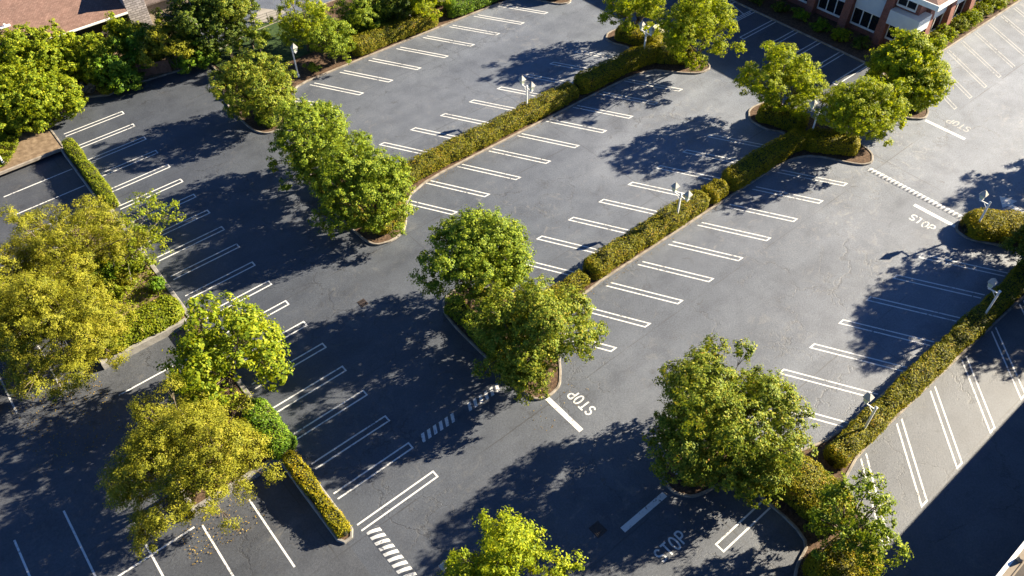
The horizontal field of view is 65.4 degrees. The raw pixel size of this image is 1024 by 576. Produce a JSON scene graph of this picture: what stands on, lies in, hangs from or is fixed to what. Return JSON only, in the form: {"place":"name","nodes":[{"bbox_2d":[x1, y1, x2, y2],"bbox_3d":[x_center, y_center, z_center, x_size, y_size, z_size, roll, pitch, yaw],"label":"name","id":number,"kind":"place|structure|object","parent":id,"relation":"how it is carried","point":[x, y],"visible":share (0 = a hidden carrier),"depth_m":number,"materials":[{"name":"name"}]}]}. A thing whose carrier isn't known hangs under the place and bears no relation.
{"place":"outdoors","nodes":[
{"label":"outdoors","id":0,"kind":"place"},
{"bbox_2d":[215,9,332,72],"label":"lawn","id":1,"kind":"structure","parent":0,"point":[275,46],"depth_m":77.90,"materials":[{"name":"green plant"}]},
{"bbox_2d":[0,0,1023,575],"bbox_3d":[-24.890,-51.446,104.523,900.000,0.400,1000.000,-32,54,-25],"label":"asphalt lot","id":2,"kind":"structure","parent":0,"point":[402,350],"depth_m":54.45,"materials":[{"name":"grey asphalt"}]},
{"bbox_2d":[0,232,73,351],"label":"olive tree","id":3,"kind":"object","parent":2,"relation":"on","point":[4,280],"visible":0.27,"depth_m":51.39,"materials":[{"name":"green plant"}]},
{"bbox_2d":[63,150,107,207],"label":"planting bed","id":4,"kind":"object","parent":2,"relation":"on","point":[78,168],"visible":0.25,"depth_m":65.43,"materials":[{"name":"soil"}]},
{"bbox_2d":[61,137,119,208],"bbox_3d":[-34.219,-9.460,64.456,1.336,1.223,10.458,-32,54,-25],"label":"hedge","id":5,"kind":"object","parent":4,"relation":"on","point":[94,178],"visible":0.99,"depth_m":63.90,"materials":[{"name":"green plant"}]},
{"bbox_2d":[0,0,187,62],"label":"brown roofed house","id":6,"kind":"structure","parent":2,"relation":"on","point":[78,17],"depth_m":75.14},
{"bbox_2d":[0,19,190,170],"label":"planting bed","id":7,"kind":"object","parent":2,"relation":"on","point":[31,145],"visible":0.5,"depth_m":68.06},
{"bbox_2d":[0,128,18,166],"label":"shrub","id":8,"kind":"object","parent":7,"relation":"on","point":[8,152],"visible":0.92,"depth_m":67.48,"materials":[{"name":"green plant"}]},
{"bbox_2d":[0,62,66,136],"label":"tall shrub","id":9,"kind":"object","parent":7,"relation":"on","point":[15,95],"visible":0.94,"depth_m":67.74,"materials":[{"name":"green plant"}]},
{"bbox_2d":[0,18,77,90],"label":"tall shrub","id":10,"kind":"object","parent":7,"relation":"on","point":[26,56],"visible":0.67,"depth_m":70.64,"materials":[{"name":"green plant"}]},
{"bbox_2d":[24,74,88,120],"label":"tall shrub","id":11,"kind":"object","parent":7,"relation":"on","point":[75,103],"visible":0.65,"depth_m":69.21,"materials":[{"name":"green plant"}]},
{"bbox_2d":[35,31,89,84],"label":"tall shrub","id":12,"kind":"object","parent":7,"relation":"on","point":[66,68],"visible":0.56,"depth_m":71.75,"materials":[{"name":"green plant"}]},
{"bbox_2d":[71,30,129,85],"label":"tall shrub","id":13,"kind":"object","parent":7,"relation":"on","point":[95,46],"visible":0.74,"depth_m":72.03,"materials":[{"name":"green plant"}]},
{"bbox_2d":[90,35,146,94],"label":"tall shrub","id":14,"kind":"object","parent":7,"relation":"on","point":[126,69],"visible":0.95,"depth_m":72.16,"materials":[{"name":"green plant"}]},
{"bbox_2d":[102,11,139,54],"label":"tall shrub","id":15,"kind":"object","parent":7,"relation":"on","point":[119,28],"visible":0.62,"depth_m":74.50,"materials":[{"name":"green plant"}]},
{"bbox_2d":[123,22,170,68],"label":"tall shrub","id":16,"kind":"object","parent":7,"relation":"on","point":[131,41],"visible":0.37,"depth_m":74.09,"materials":[{"name":"green plant"}]},
{"bbox_2d":[133,59,171,76],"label":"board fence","id":17,"kind":"object","parent":7,"relation":"on","point":[161,65],"visible":0.69,"depth_m":74.78,"materials":[{"name":"brown wood"}]},
{"bbox_2d":[0,66,194,174],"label":"kerb","id":18,"kind":"structure","parent":2,"relation":"on","point":[43,155],"depth_m":67.37,"materials":[{"name":"concrete"}]},
{"bbox_2d":[48,209,191,369],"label":"kerb","id":19,"kind":"structure","parent":2,"relation":"on","point":[152,339],"depth_m":53.45,"materials":[{"name":"concrete"}]},
{"bbox_2d":[59,211,186,358],"bbox_3d":[-29.194,-0.882,57.152,5.740,0.001,15.177,-32,54,-25],"label":"planting bed","id":20,"kind":"object","parent":2,"relation":"on","point":[166,292],"visible":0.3,"depth_m":56.23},
{"bbox_2d":[0,256,137,403],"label":"olive tree","id":21,"kind":"object","parent":20,"relation":"on","point":[64,321],"visible":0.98,"depth_m":47.87,"materials":[{"name":"green plant"}]},
{"bbox_2d":[0,195,151,309],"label":"olive tree","id":22,"kind":"object","parent":20,"relation":"on","point":[71,244],"visible":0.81,"depth_m":53.39,"materials":[{"name":"green plant"}]},
{"bbox_2d":[86,258,121,285],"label":"shrub","id":23,"kind":"object","parent":20,"relation":"on","point":[110,273],"visible":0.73,"depth_m":56.45,"materials":[{"name":"green plant"}]},
{"bbox_2d":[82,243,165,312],"bbox_3d":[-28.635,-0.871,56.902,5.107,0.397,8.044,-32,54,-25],"label":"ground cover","id":24,"kind":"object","parent":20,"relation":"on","point":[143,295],"visible":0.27,"depth_m":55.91,"materials":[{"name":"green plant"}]},
{"bbox_2d":[88,216,171,287],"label":"thin tree","id":25,"kind":"object","parent":20,"relation":"on","point":[153,240],"visible":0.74,"depth_m":56.11,"materials":[{"name":"green plant"}]},
{"bbox_2d":[122,250,152,276],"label":"shrub","id":26,"kind":"object","parent":20,"relation":"on","point":[126,268],"visible":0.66,"depth_m":56.91,"materials":[{"name":"green plant"}]},
{"bbox_2d":[92,294,185,356],"bbox_3d":[-25.037,2.354,53.395,5.985,1.064,2.902,-32,54,-25],"label":"hedge","id":27,"kind":"object","parent":20,"relation":"on","point":[161,312],"visible":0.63,"depth_m":53.36,"materials":[{"name":"yellow"}]},
{"bbox_2d":[113,188,185,240],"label":"thin tree","id":28,"kind":"object","parent":20,"relation":"on","point":[151,204],"visible":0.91,"depth_m":58.43,"materials":[{"name":"green plant"}]},
{"bbox_2d":[0,169,294,575],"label":"stall marking","id":29,"kind":"object","parent":2,"relation":"on","point":[153,553],"visible":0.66,"depth_m":43.91,"materials":[{"name":"white paint"}]},
{"bbox_2d":[135,17,197,70],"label":"tall shrub","id":30,"kind":"object","parent":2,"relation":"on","point":[157,39],"visible":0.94,"depth_m":72.20,"materials":[{"name":"green plant"}]},
{"bbox_2d":[168,33,221,74],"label":"tall shrub","id":31,"kind":"object","parent":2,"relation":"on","point":[193,61],"visible":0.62,"depth_m":74.14,"materials":[{"name":"green plant"}]},
{"bbox_2d":[170,371,270,505],"bbox_3d":[-18.299,8.552,48.164,5.740,0.001,8.406,-32,54,-25],"label":"planting bed","id":32,"kind":"object","parent":2,"relation":"on","point":[200,496],"visible":0.1,"depth_m":48.50,"materials":[{"name":"soil"}]},
{"bbox_2d":[94,373,285,561],"bbox_3d":[-17.406,9.614,42.305,9.235,7.542,9.273,19,50,18],"label":"olive tree","id":33,"kind":"object","parent":32,"relation":"on","point":[183,452],"visible":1,"depth_m":41.00,"materials":[{"name":"green plant"}]},
{"bbox_2d":[155,290,294,411],"bbox_3d":[-17.504,3.965,47.808,8.145,7.104,7.460,-32,54,-25],"label":"bright tree","id":34,"kind":"object","parent":32,"relation":"on","point":[202,351],"visible":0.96,"depth_m":46.80,"materials":[{"name":"green plant"}]},
{"bbox_2d":[241,396,297,460],"bbox_3d":[-14.591,8.212,47.554,2.054,1.346,4.736,-32,54,-25],"label":"shrub","id":35,"kind":"object","parent":32,"relation":"on","point":[263,417],"visible":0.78,"depth_m":47.05,"materials":[{"name":"green plant"}]},
{"bbox_2d":[172,371,279,516],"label":"kerb","id":36,"kind":"structure","parent":2,"relation":"on","point":[243,387],"depth_m":46.31,"materials":[{"name":"concrete"}]},
{"bbox_2d":[64,111,438,530],"bbox_3d":[-21.545,-1.254,57.483,5.200,0.001,47.956,-32,54,-25],"label":"stall marking","id":37,"kind":"object","parent":2,"relation":"on","point":[411,446],"visible":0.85,"depth_m":52.17,"materials":[{"name":"white paint"}]},
{"bbox_2d":[279,451,352,543],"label":"kerb","id":38,"kind":"structure","parent":2,"relation":"on","point":[319,514],"depth_m":44.55,"materials":[{"name":"concrete"}]},
{"bbox_2d":[283,460,349,539],"bbox_3d":[-11.037,11.757,45.041,0.790,0.001,6.640,-32,54,-25],"label":"planting bed","id":39,"kind":"object","parent":2,"relation":"on","point":[345,537],"visible":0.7,"depth_m":43.42,"materials":[{"name":"soil"}]},
{"bbox_2d":[282,450,351,538],"bbox_3d":[-11.079,11.415,44.733,1.212,0.990,6.441,-32,54,-25],"label":"hedge","id":40,"kind":"object","parent":39,"relation":"on","point":[337,522],"visible":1,"depth_m":44.53,"materials":[{"name":"yellow"}]},
{"bbox_2d":[210,0,568,131],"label":"planting bed","id":41,"kind":"object","parent":2,"relation":"on","point":[325,63],"visible":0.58,"depth_m":76.36,"materials":[{"name":"soil"}]},
{"bbox_2d":[150,0,260,53],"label":"garden tree","id":42,"kind":"object","parent":41,"relation":"on","point":[189,16],"visible":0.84,"depth_m":72.99,"materials":[{"name":"green plant"}]},
{"bbox_2d":[201,0,257,50],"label":"garden tree","id":43,"kind":"object","parent":41,"relation":"on","point":[244,10],"visible":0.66,"depth_m":73.28,"materials":[{"name":"green plant"}]},
{"bbox_2d":[227,12,272,50],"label":"garden tree","id":44,"kind":"object","parent":41,"relation":"on","point":[251,33],"visible":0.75,"depth_m":76.57,"materials":[{"name":"green plant"}]},
{"bbox_2d":[206,36,296,120],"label":"tree","id":45,"kind":"object","parent":41,"relation":"on","point":[253,91],"visible":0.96,"depth_m":66.06,"materials":[{"name":"green plant"}]},
{"bbox_2d":[266,0,329,50],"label":"garden tree","id":46,"kind":"object","parent":41,"relation":"on","point":[296,23],"visible":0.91,"depth_m":74.20,"materials":[{"name":"green plant"}]},
{"bbox_2d":[300,15,356,64],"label":"garden tree","id":47,"kind":"object","parent":41,"relation":"on","point":[328,39],"visible":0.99,"depth_m":73.69,"materials":[{"name":"green plant"}]},
{"bbox_2d":[329,0,389,35],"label":"garden tree","id":48,"kind":"object","parent":41,"relation":"on","point":[359,10],"visible":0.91,"depth_m":77.12,"materials":[{"name":"green plant"}]},
{"bbox_2d":[333,0,442,37],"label":"hedge","id":49,"kind":"object","parent":41,"relation":"on","point":[386,19],"visible":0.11,"depth_m":79.04,"materials":[{"name":"green plant"}]},
{"bbox_2d":[348,8,438,55],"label":"hedge","id":50,"kind":"object","parent":41,"relation":"on","point":[374,39],"visible":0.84,"depth_m":77.74,"materials":[{"name":"green plant"}]},
{"bbox_2d":[372,0,419,18],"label":"garden tree","id":51,"kind":"object","parent":41,"relation":"on","point":[395,6],"visible":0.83,"depth_m":77.81,"materials":[{"name":"green plant"}]},
{"bbox_2d":[409,0,451,20],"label":"garden tree","id":52,"kind":"object","parent":41,"relation":"on","point":[417,5],"visible":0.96,"depth_m":78.11,"materials":[{"name":"green plant"}]},
{"bbox_2d":[442,0,497,17],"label":"hedge","id":53,"kind":"object","parent":41,"relation":"on","point":[454,8],"visible":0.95,"depth_m":81.36,"materials":[{"name":"green plant"}]},
{"bbox_2d":[209,0,570,133],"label":"kerb","id":54,"kind":"structure","parent":2,"relation":"on","point":[342,66],"depth_m":78.28,"materials":[{"name":"concrete"}]},
{"bbox_2d":[366,525,418,575],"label":"crosswalk","id":55,"kind":"structure","parent":2,"relation":"on","point":[389,551],"depth_m":42.76,"materials":[{"name":"paint"}]},
{"bbox_2d":[296,2,570,106],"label":"stall marking","id":56,"kind":"object","parent":2,"relation":"on","point":[425,51],"visible":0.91,"depth_m":77.33,"materials":[{"name":"white paint"}]},
{"bbox_2d":[418,383,502,442],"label":"crosswalk","id":57,"kind":"structure","parent":2,"relation":"on","point":[454,416],"depth_m":48.79,"materials":[{"name":"paint"}]},
{"bbox_2d":[379,50,613,153],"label":"stall marking","id":58,"kind":"object","parent":2,"relation":"on","point":[491,103],"visible":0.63,"depth_m":71.09,"materials":[{"name":"white paint"}]},
{"bbox_2d":[309,31,708,242],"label":"planting bed","id":59,"kind":"object","parent":2,"relation":"on","point":[373,238],"visible":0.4,"depth_m":70.06,"materials":[{"name":"soil"}]},
{"bbox_2d":[266,92,373,191],"bbox_3d":[-15.218,-10.800,61.511,8.549,7.270,9.454,-32,54,-25],"label":"tree","id":60,"kind":"object","parent":59,"relation":"on","point":[304,148],"visible":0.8,"depth_m":59.77,"materials":[{"name":"green plant"}]},
{"bbox_2d":[306,137,417,240],"bbox_3d":[-11.031,-6.919,57.683,8.492,7.479,8.077,-32,54,-25],"label":"tree","id":61,"kind":"object","parent":59,"relation":"on","point":[360,179],"visible":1,"depth_m":56.63,"materials":[{"name":"green plant"}]},
{"bbox_2d":[378,81,578,194],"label":"hedge","id":62,"kind":"object","parent":59,"relation":"on","point":[459,146],"visible":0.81,"depth_m":66.78,"materials":[{"name":"green plant"}]},
{"bbox_2d":[573,42,660,94],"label":"hedge","id":63,"kind":"object","parent":59,"relation":"on","point":[592,78],"visible":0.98,"depth_m":72.89,"materials":[{"name":"green plant"}]},
{"bbox_2d":[597,0,666,36],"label":"tree","id":64,"kind":"object","parent":59,"relation":"on","point":[644,8],"visible":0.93,"depth_m":73.99,"materials":[{"name":"green plant"}]},
{"bbox_2d":[614,22,662,45],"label":"hedge","id":65,"kind":"object","parent":59,"relation":"on","point":[637,38],"visible":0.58,"depth_m":76.89,"materials":[{"name":"green plant"}]},
{"bbox_2d":[656,42,695,64],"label":"hedge","id":66,"kind":"object","parent":59,"relation":"on","point":[664,56],"visible":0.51,"depth_m":74.47,"materials":[{"name":"green plant"}]},
{"bbox_2d":[651,0,747,71],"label":"tree","id":67,"kind":"object","parent":59,"relation":"on","point":[693,24],"visible":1,"depth_m":70.25,"materials":[{"name":"green plant"}]},
{"bbox_2d":[309,29,710,245],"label":"kerb","id":68,"kind":"structure","parent":2,"relation":"on","point":[486,149],"depth_m":68.43,"materials":[{"name":"concrete"}]},
{"bbox_2d":[434,506,587,575],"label":"tree","id":69,"kind":"object","parent":2,"relation":"on","point":[508,543],"visible":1,"depth_m":36.75,"materials":[{"name":"green plant"}]},
{"bbox_2d":[411,79,681,214],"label":"stall marking","id":70,"kind":"object","parent":2,"relation":"on","point":[539,140],"visible":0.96,"depth_m":66.85,"materials":[{"name":"white paint"}]},
{"bbox_2d":[621,492,666,531],"bbox_3d":[7.328,12.416,44.203,3.350,0.001,0.360,-32,54,-25],"label":"stop line","id":71,"kind":"object","parent":2,"relation":"on","point":[642,513],"visible":1,"depth_m":44.18,"materials":[{"name":"white paint"}]},
{"bbox_2d":[526,134,763,274],"bbox_3d":[10.576,-6.958,62.166,25.592,0.001,4.460,-32,54,-25],"label":"stall marking","id":72,"kind":"object","parent":2,"relation":"on","point":[634,206],"visible":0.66,"depth_m":61.71,"materials":[{"name":"white paint"}]},
{"bbox_2d":[442,102,872,399],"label":"kerb","id":73,"kind":"structure","parent":2,"relation":"on","point":[480,351],"depth_m":59.68,"materials":[{"name":"concrete"}]},
{"bbox_2d":[445,103,870,396],"bbox_3d":[12.356,-4.994,60.186,37.720,0.001,11.319,-32,54,-25],"label":"planting bed","id":74,"kind":"object","parent":2,"relation":"on","point":[863,155],"visible":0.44,"depth_m":64.71,"materials":[{"name":"soil"}]},
{"bbox_2d":[406,201,536,307],"bbox_3d":[-2.140,-1.337,51.764,8.970,8.291,7.994,-32,54,-25],"label":"tree","id":75,"kind":"object","parent":74,"relation":"on","point":[494,251],"visible":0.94,"depth_m":49.88,"materials":[{"name":"green plant"}]},
{"bbox_2d":[443,300,522,376],"bbox_3d":[-1.672,3.067,52.275,1.986,1.099,7.943,-32,54,-25],"label":"hedge","id":76,"kind":"object","parent":74,"relation":"on","point":[459,313],"visible":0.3,"depth_m":53.35,"materials":[{"name":"green plant"}]},
{"bbox_2d":[463,270,609,405],"bbox_3d":[1.433,2.422,47.968,8.767,8.592,8.676,11,48,12],"label":"tree","id":77,"kind":"object","parent":74,"relation":"on","point":[534,313],"visible":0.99,"depth_m":46.46,"materials":[{"name":"green plant"}]},
{"bbox_2d":[545,268,589,294],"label":"hedge","id":78,"kind":"object","parent":74,"relation":"on","point":[580,279],"visible":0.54,"depth_m":55.15,"materials":[{"name":"green plant"}]},
{"bbox_2d":[582,189,709,280],"bbox_3d":[10.042,-4.200,58.511,12.481,1.552,2.052,-32,54,-25],"label":"hedge","id":79,"kind":"object","parent":74,"relation":"on","point":[649,231],"visible":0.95,"depth_m":57.87,"materials":[{"name":"green plant"}]},
{"bbox_2d":[700,178,729,203],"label":"hedge","id":80,"kind":"object","parent":74,"relation":"on","point":[717,191],"visible":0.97,"depth_m":61.26,"materials":[{"name":"green plant"}]},
{"bbox_2d":[721,127,809,191],"bbox_3d":[20.448,-10.574,64.105,9.884,1.741,2.134,-32,54,-25],"label":"hedge","id":81,"kind":"object","parent":74,"relation":"on","point":[767,157],"visible":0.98,"depth_m":63.32,"materials":[{"name":"green plant"}]},
{"bbox_2d":[732,41,828,120],"bbox_3d":[22.628,-16.856,66.320,7.819,7.429,7.589,-32,54,-25],"label":"tree","id":82,"kind":"object","parent":74,"relation":"on","point":[790,73],"visible":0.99,"depth_m":64.89,"materials":[{"name":"green plant"}]},
{"bbox_2d":[755,103,809,130],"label":"hedge","id":83,"kind":"object","parent":74,"relation":"on","point":[784,120],"visible":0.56,"depth_m":67.45,"materials":[{"name":"green plant"}]},
{"bbox_2d":[804,127,860,155],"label":"hedge","id":84,"kind":"object","parent":74,"relation":"on","point":[822,141],"visible":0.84,"depth_m":64.91,"materials":[{"name":"green plant"}]},
{"bbox_2d":[812,75,912,146],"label":"tree","id":85,"kind":"object","parent":74,"relation":"on","point":[862,97],"visible":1,"depth_m":61.75,"materials":[{"name":"green plant"}]},
{"bbox_2d":[569,170,847,351],"bbox_3d":[14.121,-2.695,58.131,28.798,0.001,4.460,-32,54,-25],"label":"stall marking","id":86,"kind":"object","parent":2,"relation":"on","point":[707,253],"visible":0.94,"depth_m":57.96,"materials":[{"name":"white paint"}]},
{"bbox_2d":[722,1,866,84],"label":"stall marking","id":87,"kind":"object","parent":2,"relation":"on","point":[799,50],"visible":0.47,"depth_m":77.20,"materials":[{"name":"white paint"}]},
{"bbox_2d":[663,219,1023,575],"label":"kerb","id":88,"kind":"structure","parent":2,"relation":"on","point":[778,511],"depth_m":46.81,"materials":[{"name":"concrete"}]},
{"bbox_2d":[665,222,1023,575],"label":"planting bed","id":89,"kind":"object","parent":2,"relation":"on","point":[812,539],"visible":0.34,"depth_m":44.99,"materials":[{"name":"soil"}]},
{"bbox_2d":[642,333,819,509],"bbox_3d":[11.862,6.902,43.932,9.186,8.103,9.325,6,48,7],"label":"tree","id":90,"kind":"object","parent":89,"relation":"on","point":[713,410],"visible":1,"depth_m":42.02,"materials":[{"name":"green plant"}]},
{"bbox_2d":[748,437,854,531],"bbox_3d":[15.805,10.853,44.282,3.985,1.666,6.493,-32,54,-25],"label":"hedge","id":91,"kind":"object","parent":89,"relation":"on","point":[800,496],"visible":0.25,"depth_m":43.58,"materials":[{"name":"green plant"}]},
{"bbox_2d":[801,536,882,575],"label":"hedge","id":92,"kind":"object","parent":89,"relation":"on","point":[834,564],"visible":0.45,"depth_m":40.70,"materials":[{"name":"green plant"}]},
{"bbox_2d":[803,464,913,575],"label":"tree","id":93,"kind":"object","parent":89,"relation":"on","point":[857,523],"visible":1,"depth_m":39.80,"materials":[{"name":"green plant"}]},
{"bbox_2d":[822,262,1023,468],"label":"hedge","id":94,"kind":"object","parent":89,"relation":"on","point":[907,387],"visible":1,"depth_m":49.15,"materials":[{"name":"green plant"}]},
{"bbox_2d":[960,207,1023,241],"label":"hedge","id":95,"kind":"object","parent":89,"relation":"on","point":[991,226],"visible":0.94,"depth_m":58.06,"materials":[{"name":"green plant"}]},
{"bbox_2d":[998,215,1023,265],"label":"dark tree","id":96,"kind":"object","parent":89,"relation":"on","point":[1006,244],"visible":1,"depth_m":55.38,"materials":[{"name":"green plant"}]},
{"bbox_2d":[730,0,1021,119],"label":"kerb","id":97,"kind":"structure","parent":2,"relation":"on","point":[862,61],"depth_m":78.28,"materials":[{"name":"concrete"}]},
{"bbox_2d":[735,0,1017,117],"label":"planting bed","id":98,"kind":"object","parent":2,"relation":"on","point":[786,18],"visible":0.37,"depth_m":79.22,"materials":[{"name":"soil"}]},
{"bbox_2d":[864,27,955,111],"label":"round tree","id":99,"kind":"object","parent":98,"relation":"on","point":[917,64],"visible":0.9,"depth_m":65.13,"materials":[{"name":"green plant"}]},
{"bbox_2d":[777,0,986,45],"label":"office building","id":100,"kind":"structure","parent":2,"relation":"on","point":[875,20],"depth_m":76.50,"materials":[{"name":"red brick"}]},
{"bbox_2d":[817,0,844,17],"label":"window","id":101,"kind":"structure","parent":100,"relation":"in","point":[833,7],"depth_m":79.53,"materials":[{"name":"black glass"}]},
{"bbox_2d":[850,6,879,32],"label":"window","id":102,"kind":"structure","parent":100,"relation":"in","point":[861,18],"depth_m":77.45,"materials":[{"name":"black glass"}]},
{"bbox_2d":[759,254,1006,448],"bbox_3d":[23.481,3.694,52.005,25.892,0.001,4.980,-32,54,-25],"label":"stall marking","id":103,"kind":"object","parent":2,"relation":"on","point":[811,346],"visible":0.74,"depth_m":52.67,"materials":[{"name":"white paint"}]},
{"bbox_2d":[867,168,962,218],"bbox_3d":[31.349,-7.481,62.206,0.620,0.064,7.853,-33,55,-26],"label":"road marking","id":104,"kind":"object","parent":2,"relation":"on","point":[916,194],"visible":1,"depth_m":62.07,"materials":[{"name":"paint"}]},
{"bbox_2d":[860,300,1023,546],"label":"stall marking","id":105,"kind":"object","parent":2,"relation":"on","point":[961,463],"visible":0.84,"depth_m":47.73,"materials":[{"name":"white paint"}]},
{"bbox_2d":[944,7,1023,109],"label":"stall marking","id":106,"kind":"object","parent":2,"relation":"on","point":[983,59],"visible":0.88,"depth_m":75.37,"materials":[{"name":"paint"}]},
{"bbox_2d":[996,541,1023,575],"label":"long building","id":107,"kind":"structure","parent":0,"point":[1013,565],"depth_m":35.07,"materials":[{"name":"white paint"}]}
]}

